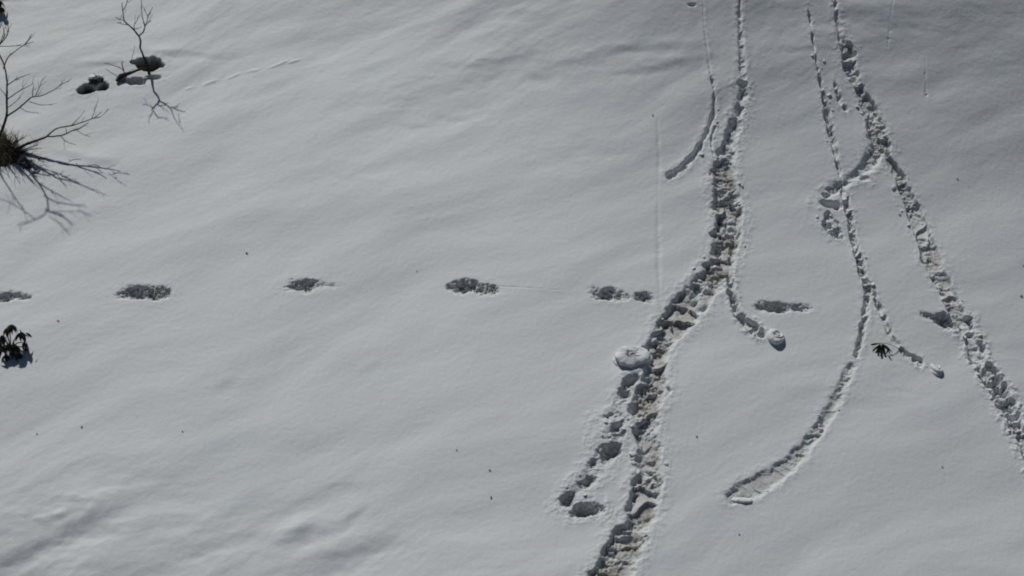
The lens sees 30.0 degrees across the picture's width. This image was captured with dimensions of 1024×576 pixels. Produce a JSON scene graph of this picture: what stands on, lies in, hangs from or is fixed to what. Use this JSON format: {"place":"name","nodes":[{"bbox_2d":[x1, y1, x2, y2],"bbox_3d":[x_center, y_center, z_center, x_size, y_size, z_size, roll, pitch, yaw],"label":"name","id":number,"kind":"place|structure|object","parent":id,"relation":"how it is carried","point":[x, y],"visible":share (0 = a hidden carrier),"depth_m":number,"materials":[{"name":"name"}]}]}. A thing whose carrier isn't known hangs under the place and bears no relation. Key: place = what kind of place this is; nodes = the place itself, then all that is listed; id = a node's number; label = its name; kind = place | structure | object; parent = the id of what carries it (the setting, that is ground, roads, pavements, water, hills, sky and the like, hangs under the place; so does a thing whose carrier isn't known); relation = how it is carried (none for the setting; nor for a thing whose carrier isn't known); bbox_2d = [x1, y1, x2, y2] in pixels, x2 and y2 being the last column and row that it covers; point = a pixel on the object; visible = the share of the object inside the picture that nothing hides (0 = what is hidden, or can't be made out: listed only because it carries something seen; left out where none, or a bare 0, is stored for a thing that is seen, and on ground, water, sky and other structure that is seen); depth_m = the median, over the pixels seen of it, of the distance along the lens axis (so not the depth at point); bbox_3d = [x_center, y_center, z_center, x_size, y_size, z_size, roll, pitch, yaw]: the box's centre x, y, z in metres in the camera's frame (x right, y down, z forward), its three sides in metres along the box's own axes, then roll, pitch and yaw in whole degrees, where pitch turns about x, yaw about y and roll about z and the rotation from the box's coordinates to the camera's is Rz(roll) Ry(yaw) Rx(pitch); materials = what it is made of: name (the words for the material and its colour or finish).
{"place":"outdoors","nodes":[
{"label":"outdoors","id":0,"kind":"place"},
{"bbox_2d":[0,0,1023,575],"bbox_3d":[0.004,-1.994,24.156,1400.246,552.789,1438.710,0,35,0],"label":"snow slope","id":1,"kind":"structure","parent":0,"point":[390,406],"depth_m":24.21,"materials":[{"name":"white snow"}]},
{"bbox_2d":[0,1,5,13],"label":"evergreen seedling","id":2,"kind":"object","parent":1,"relation":"on","point":[2,9],"visible":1,"depth_m":26.55,"materials":[{"name":"green plant"}]},
{"bbox_2d":[0,324,31,361],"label":"evergreen seedling","id":3,"kind":"object","parent":1,"relation":"on","point":[21,335],"visible":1,"depth_m":23.35,"materials":[{"name":"green plant"}]},
{"bbox_2d":[0,288,36,302],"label":"footprint","id":4,"kind":"object","parent":1,"relation":"on","point":[10,295],"visible":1,"depth_m":23.98},
{"bbox_2d":[0,0,44,6],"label":"melt hollow","id":5,"kind":"object","parent":1,"relation":"on","point":[8,3],"visible":1,"depth_m":26.76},
{"bbox_2d":[1,143,44,174],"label":"melt hollow","id":6,"kind":"object","parent":1,"relation":"on","point":[31,163],"visible":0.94,"depth_m":25.20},
{"bbox_2d":[0,124,33,168],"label":"grass tuft","id":7,"kind":"object","parent":6,"relation":"on","point":[3,138],"visible":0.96,"depth_m":25.20,"materials":[{"name":"brown plant"}]},
{"bbox_2d":[0,19,108,166],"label":"bare shrub","id":8,"kind":"object","parent":1,"relation":"on","point":[20,148],"visible":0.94,"depth_m":25.04,"materials":[{"name":"brown plant"}]},
{"bbox_2d":[73,76,110,94],"bbox_3d":[-5.680,-2.673,25.900,0.500,0.250,0.272,-18,39,-24],"label":"melt hollow","id":9,"kind":"object","parent":1,"relation":"on","point":[99,87],"visible":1,"depth_m":25.93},
{"bbox_2d":[88,73,104,84],"bbox_3d":[-5.662,-2.825,25.940,0.254,0.177,0.189,0,35,0],"label":"stone","id":10,"kind":"object","parent":1,"relation":"on","point":[93,78],"visible":1,"depth_m":25.89,"materials":[{"name":"grey stone"}]},
{"bbox_2d":[104,46,149,81],"bbox_3d":[-5.236,-3.026,26.001,0.493,0.295,0.448,-19,39,-25],"label":"fallen branch","id":11,"kind":"object","parent":1,"relation":"on","point":[121,76],"visible":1,"depth_m":25.93,"materials":[{"name":"brown wood"}]},
{"bbox_2d":[117,0,152,73],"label":"bare tree","id":12,"kind":"object","parent":1,"relation":"on","point":[143,56],"visible":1,"depth_m":25.62,"materials":[{"name":"brown plant"}]},
{"bbox_2d":[116,74,166,85],"bbox_3d":[-5.040,-2.784,25.984,0.684,0.190,0.204,0,35,0],"label":"melt hollow","id":13,"kind":"object","parent":1,"relation":"on","point":[142,80],"visible":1,"depth_m":26.00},
{"bbox_2d":[110,282,176,302],"bbox_3d":[-4.613,0.113,24.005,0.855,0.253,0.303,0,35,0],"label":"footprint","id":14,"kind":"object","parent":1,"relation":"on","point":[156,292],"visible":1,"depth_m":24.02},
{"bbox_2d":[127,55,168,71],"bbox_3d":[-4.974,-2.987,26.171,0.570,0.327,0.286,0,35,0],"label":"melt hollow","id":15,"kind":"object","parent":1,"relation":"on","point":[155,62],"visible":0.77,"depth_m":26.19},
{"bbox_2d":[276,276,341,294],"bbox_3d":[-2.551,0.051,24.066,0.836,0.300,0.268,0,35,0],"label":"footprint","id":16,"kind":"object","parent":1,"relation":"on","point":[306,285],"visible":0.99,"depth_m":24.05},
{"bbox_2d":[443,276,510,297],"bbox_3d":[-0.443,0.039,24.054,0.855,0.236,0.325,0,35,0],"label":"footprint","id":17,"kind":"object","parent":1,"relation":"on","point":[462,286],"visible":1,"depth_m":24.06},
{"bbox_2d":[499,284,563,290],"bbox_3d":[0.246,0.001,24.020,0.809,0.057,0.054,1,35,2],"label":"drag mark","id":18,"kind":"object","parent":1,"relation":"on","point":[528,287],"visible":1,"depth_m":24.02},
{"bbox_2d":[557,366,657,519],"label":"slide marks","id":19,"kind":"object","parent":1,"relation":"on","point":[607,451],"visible":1,"depth_m":22.79},
{"bbox_2d":[584,284,657,304],"bbox_3d":[1.372,0.119,24.065,0.931,0.238,0.257,0,35,0],"label":"footprint","id":20,"kind":"object","parent":1,"relation":"on","point":[608,293],"visible":1,"depth_m":24.08},
{"bbox_2d":[611,346,653,367],"bbox_3d":[1.488,0.856,23.514,0.560,0.208,0.341,-5,56,-14],"label":"snow roller","id":21,"kind":"object","parent":1,"relation":"on","point":[629,357],"visible":1,"depth_m":23.43,"materials":[{"name":"white snow"}]},
{"bbox_2d":[652,116,664,305],"bbox_3d":[1.899,-1.031,24.716,0.174,1.232,2.649,1,35,2],"label":"faint groove","id":22,"kind":"object","parent":1,"relation":"on","point":[658,246],"visible":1,"depth_m":24.70},
{"bbox_2d":[584,0,750,575],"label":"snowball trail","id":23,"kind":"object","parent":1,"relation":"on","point":[628,540],"visible":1,"depth_m":23.81,"materials":[{"name":"white snow"}]},
{"bbox_2d":[664,0,717,179],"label":"snowball trail","id":24,"kind":"object","parent":1,"relation":"on","point":[710,129],"visible":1,"depth_m":25.44,"materials":[{"name":"white snow"}]},
{"bbox_2d":[685,1,699,7],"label":"melt hollow","id":25,"kind":"object","parent":1,"relation":"on","point":[692,4],"visible":1,"depth_m":26.04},
{"bbox_2d":[730,497,752,503],"bbox_3d":[2.683,2.486,22.616,0.358,0.076,0.260,7,16,9],"label":"snow roller","id":26,"kind":"object","parent":1,"relation":"on","point":[742,500],"visible":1,"depth_m":22.52,"materials":[{"name":"white snow"}]},
{"bbox_2d":[724,217,767,338],"bbox_3d":[2.886,-0.114,24.387,0.436,0.787,1.775,-4,35,-6],"label":"snowball trail","id":27,"kind":"object","parent":1,"relation":"on","point":[754,328],"visible":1,"depth_m":24.25,"materials":[{"name":"white snow"}]},
{"bbox_2d":[769,328,784,346],"bbox_3d":[3.312,0.625,23.929,0.220,0.140,0.301,18,30,-19],"label":"snow roller","id":28,"kind":"object","parent":1,"relation":"on","point":[776,339],"visible":1,"depth_m":23.85,"materials":[{"name":"white snow"}]},
{"bbox_2d":[749,298,816,315],"bbox_3d":[3.428,0.283,24.219,0.872,0.265,0.245,-4,35,-6],"label":"footprint","id":29,"kind":"object","parent":1,"relation":"on","point":[768,306],"visible":1,"depth_m":24.23},
{"bbox_2d":[722,360,858,506],"bbox_3d":[3.507,1.792,23.106,0.474,0.571,2.772,27,43,33],"label":"snowball trail","id":30,"kind":"object","parent":1,"relation":"on","point":[778,473],"visible":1,"depth_m":22.98,"materials":[{"name":"white snow"}]},
{"bbox_2d":[813,137,886,240],"bbox_3d":[4.453,-1.342,25.385,0.565,0.727,1.734,17,39,23],"label":"snowball trail","id":31,"kind":"object","parent":1,"relation":"on","point":[869,163],"visible":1,"depth_m":25.34,"materials":[{"name":"white snow"}]},
{"bbox_2d":[806,0,925,367],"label":"snowball trail","id":32,"kind":"object","parent":1,"relation":"on","point":[870,293],"visible":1,"depth_m":24.92,"materials":[{"name":"white snow"}]},
{"bbox_2d":[871,343,901,358],"bbox_3d":[4.681,0.796,24.110,0.426,0.284,0.297,-23,41,-29],"label":"nodding seedling","id":33,"kind":"object","parent":1,"relation":"on","point":[880,349],"visible":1,"depth_m":24.02,"materials":[{"name":"green plant"}]},
{"bbox_2d":[886,0,895,48],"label":"faint groove","id":34,"kind":"object","parent":1,"relation":"on","point":[889,30],"visible":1,"depth_m":26.36},
{"bbox_2d":[923,54,929,96],"bbox_3d":[5.676,-2.917,26.245,0.095,0.385,0.532,0,35,0],"label":"faint groove","id":35,"kind":"object","parent":1,"relation":"on","point":[926,92],"visible":1,"depth_m":26.23},
{"bbox_2d":[832,0,1023,458],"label":"snowball trail","id":36,"kind":"object","parent":1,"relation":"on","point":[931,257],"visible":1,"depth_m":25.16,"materials":[{"name":"white snow"}]},
{"bbox_2d":[930,364,941,376],"bbox_3d":[5.346,1.026,24.093,0.162,0.105,0.222,-2,29,-39],"label":"snow roller","id":37,"kind":"object","parent":1,"relation":"on","point":[937,370],"visible":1,"depth_m":24.03,"materials":[{"name":"white snow"}]},
{"bbox_2d":[915,309,976,335],"bbox_3d":[5.577,0.471,24.535,0.820,0.355,0.340,-6,36,-9],"label":"footprint","id":38,"kind":"object","parent":1,"relation":"on","point":[942,319],"visible":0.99,"depth_m":24.57}
]}

